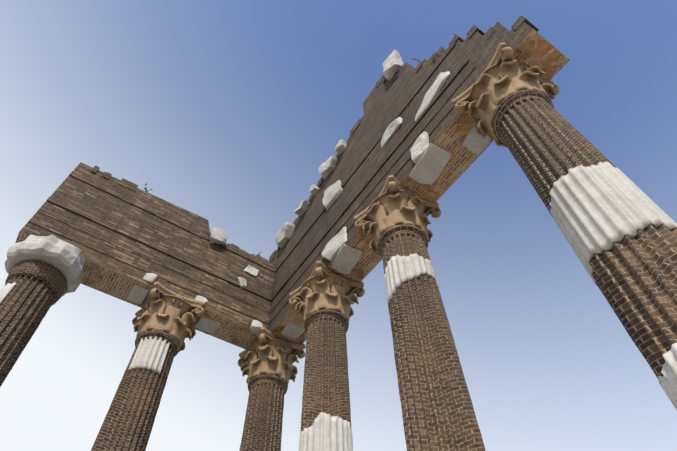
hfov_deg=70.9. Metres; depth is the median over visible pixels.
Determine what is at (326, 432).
marble column
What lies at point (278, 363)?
column capital
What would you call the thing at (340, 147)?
marble
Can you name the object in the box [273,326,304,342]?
exposed brick
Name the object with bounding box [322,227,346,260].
marble
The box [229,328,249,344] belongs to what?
exposed brick
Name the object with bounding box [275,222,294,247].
marble
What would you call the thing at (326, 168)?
marble
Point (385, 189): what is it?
capital abacus
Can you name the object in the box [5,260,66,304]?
collar
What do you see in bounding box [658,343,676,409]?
column
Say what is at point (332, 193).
marble
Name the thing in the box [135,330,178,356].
neck
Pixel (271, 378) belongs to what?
neck
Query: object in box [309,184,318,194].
marble
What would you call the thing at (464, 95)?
capital abacus
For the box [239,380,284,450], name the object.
brick column
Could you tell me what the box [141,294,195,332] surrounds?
cap bell
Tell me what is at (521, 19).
rubble
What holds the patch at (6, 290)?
attached to the brick column at (26, 303)
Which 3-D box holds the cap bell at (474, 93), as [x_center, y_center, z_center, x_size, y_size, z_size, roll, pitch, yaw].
[3.314,-2.248,9.029,1.432,1.080,1.432,28,-60,-20]
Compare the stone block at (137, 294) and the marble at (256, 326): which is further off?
the marble at (256, 326)
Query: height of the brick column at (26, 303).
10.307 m
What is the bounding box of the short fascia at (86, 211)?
[28,171,275,323]
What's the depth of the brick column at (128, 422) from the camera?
10.14 m
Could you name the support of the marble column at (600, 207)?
on the brick column at (548, 145)
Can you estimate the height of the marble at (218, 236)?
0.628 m
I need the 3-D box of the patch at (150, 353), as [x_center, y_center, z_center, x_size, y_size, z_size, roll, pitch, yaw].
[-4.463,3.009,11.330,0.711,1.051,0.212,9,-55,-8]
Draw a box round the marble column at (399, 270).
[384,253,438,309]
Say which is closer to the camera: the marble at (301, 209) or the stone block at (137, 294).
the stone block at (137, 294)
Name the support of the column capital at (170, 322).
on the brick column at (128, 422)
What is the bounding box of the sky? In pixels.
[0,0,676,450]
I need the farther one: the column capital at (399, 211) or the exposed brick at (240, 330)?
the exposed brick at (240, 330)
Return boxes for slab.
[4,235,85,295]
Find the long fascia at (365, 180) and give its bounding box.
[269,41,480,323]
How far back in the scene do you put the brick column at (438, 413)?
7.18 m
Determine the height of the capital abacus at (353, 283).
0.188 m
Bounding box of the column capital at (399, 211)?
[355,181,440,252]
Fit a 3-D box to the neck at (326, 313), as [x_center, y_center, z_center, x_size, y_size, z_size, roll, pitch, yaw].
[-0.294,2.489,11.588,1.090,0.220,1.090,28,-60,-20]
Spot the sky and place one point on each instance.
(230, 112)
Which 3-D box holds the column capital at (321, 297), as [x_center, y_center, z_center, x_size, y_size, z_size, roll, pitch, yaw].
[-0.332,2.147,12.138,1.594,1.104,1.614,28,-60,-20]
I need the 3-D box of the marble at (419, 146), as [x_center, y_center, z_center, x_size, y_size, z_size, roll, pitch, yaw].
[1.859,-1.714,10.616,0.250,0.591,0.589,28,-60,-20]
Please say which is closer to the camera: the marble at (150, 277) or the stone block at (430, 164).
the stone block at (430, 164)
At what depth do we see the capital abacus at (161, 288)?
12.71 m
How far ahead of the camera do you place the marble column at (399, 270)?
8.99 m
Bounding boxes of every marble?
[143,273,157,282]
[195,296,207,302]
[209,228,226,244]
[238,277,246,287]
[244,265,258,276]
[250,320,262,333]
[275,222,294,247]
[294,200,308,215]
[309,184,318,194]
[318,156,336,179]
[322,180,342,209]
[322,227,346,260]
[335,139,346,154]
[381,117,402,147]
[382,49,402,80]
[410,131,428,163]
[415,71,449,120]
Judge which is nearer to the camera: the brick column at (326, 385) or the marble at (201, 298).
the brick column at (326, 385)
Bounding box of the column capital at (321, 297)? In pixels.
[289,267,364,322]
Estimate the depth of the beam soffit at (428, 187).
10.87 m
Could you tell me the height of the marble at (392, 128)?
0.687 m
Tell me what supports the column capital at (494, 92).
on the brick column at (548, 145)
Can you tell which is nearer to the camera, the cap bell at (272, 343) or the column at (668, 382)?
the column at (668, 382)
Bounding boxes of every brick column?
[0,275,54,386]
[91,342,174,450]
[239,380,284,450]
[300,316,351,434]
[381,232,485,450]
[499,96,676,381]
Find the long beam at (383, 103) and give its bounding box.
[268,22,568,343]
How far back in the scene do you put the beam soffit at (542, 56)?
9.16 m
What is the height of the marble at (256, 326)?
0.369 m
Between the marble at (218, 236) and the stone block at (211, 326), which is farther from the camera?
the marble at (218, 236)
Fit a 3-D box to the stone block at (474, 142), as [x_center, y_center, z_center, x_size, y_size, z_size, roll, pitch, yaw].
[2.966,-1.837,10.213,0.552,0.142,0.508,28,-60,-20]
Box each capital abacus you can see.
[135,282,206,316]
[239,327,305,358]
[289,261,363,297]
[354,175,438,221]
[452,43,553,110]
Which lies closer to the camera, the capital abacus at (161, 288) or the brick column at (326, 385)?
the brick column at (326, 385)
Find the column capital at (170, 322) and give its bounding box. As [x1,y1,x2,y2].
[132,288,204,351]
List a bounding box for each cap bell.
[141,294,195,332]
[247,339,294,375]
[299,274,352,299]
[366,190,427,224]
[468,60,540,123]
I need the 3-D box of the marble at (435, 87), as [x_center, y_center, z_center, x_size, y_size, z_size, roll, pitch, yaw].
[2.238,-3.073,11.433,0.202,0.832,1.373,23,-58,-17]
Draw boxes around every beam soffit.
[402,176,439,201]
[514,40,557,79]
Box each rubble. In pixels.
[91,165,274,266]
[269,15,538,261]
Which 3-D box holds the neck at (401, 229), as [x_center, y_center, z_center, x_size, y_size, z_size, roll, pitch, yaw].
[1.384,0.463,10.166,1.090,0.220,1.090,28,-60,-20]
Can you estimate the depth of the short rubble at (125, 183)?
14.80 m
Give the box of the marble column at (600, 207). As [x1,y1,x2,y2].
[549,162,676,283]
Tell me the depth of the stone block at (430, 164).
10.48 m
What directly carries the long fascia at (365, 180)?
attached to the long beam at (383, 103)
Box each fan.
[361,230,372,246]
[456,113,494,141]
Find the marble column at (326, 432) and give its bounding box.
[299,412,352,450]
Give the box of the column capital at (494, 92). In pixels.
[455,47,559,147]
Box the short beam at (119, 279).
[15,162,276,349]
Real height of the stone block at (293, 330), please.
0.138 m
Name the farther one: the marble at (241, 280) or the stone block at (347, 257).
the marble at (241, 280)
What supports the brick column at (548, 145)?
on the podium paving
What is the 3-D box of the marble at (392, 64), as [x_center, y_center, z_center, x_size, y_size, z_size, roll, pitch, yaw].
[1.732,-5.112,15.217,0.427,1.274,0.681,37,-63,-24]
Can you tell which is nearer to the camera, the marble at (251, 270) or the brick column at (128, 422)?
the brick column at (128, 422)
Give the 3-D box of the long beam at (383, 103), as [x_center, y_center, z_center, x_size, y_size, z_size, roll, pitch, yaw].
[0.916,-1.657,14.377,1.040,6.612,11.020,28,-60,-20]
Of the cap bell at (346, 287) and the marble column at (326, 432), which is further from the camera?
the cap bell at (346, 287)
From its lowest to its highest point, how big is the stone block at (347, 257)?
0.134 m
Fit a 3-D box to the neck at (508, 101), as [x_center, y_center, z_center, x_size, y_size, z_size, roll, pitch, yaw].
[3.325,-1.880,8.520,1.090,0.220,1.090,28,-60,-20]
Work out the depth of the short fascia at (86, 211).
13.70 m
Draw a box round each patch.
[0,282,15,303]
[128,336,169,372]
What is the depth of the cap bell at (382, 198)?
10.73 m
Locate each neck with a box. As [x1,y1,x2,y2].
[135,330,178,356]
[248,374,287,394]
[304,309,348,332]
[378,224,427,256]
[492,89,553,144]
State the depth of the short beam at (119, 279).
13.28 m
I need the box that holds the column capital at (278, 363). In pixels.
[238,333,304,385]
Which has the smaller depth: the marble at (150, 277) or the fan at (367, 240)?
the fan at (367, 240)
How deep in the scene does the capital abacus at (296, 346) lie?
13.79 m

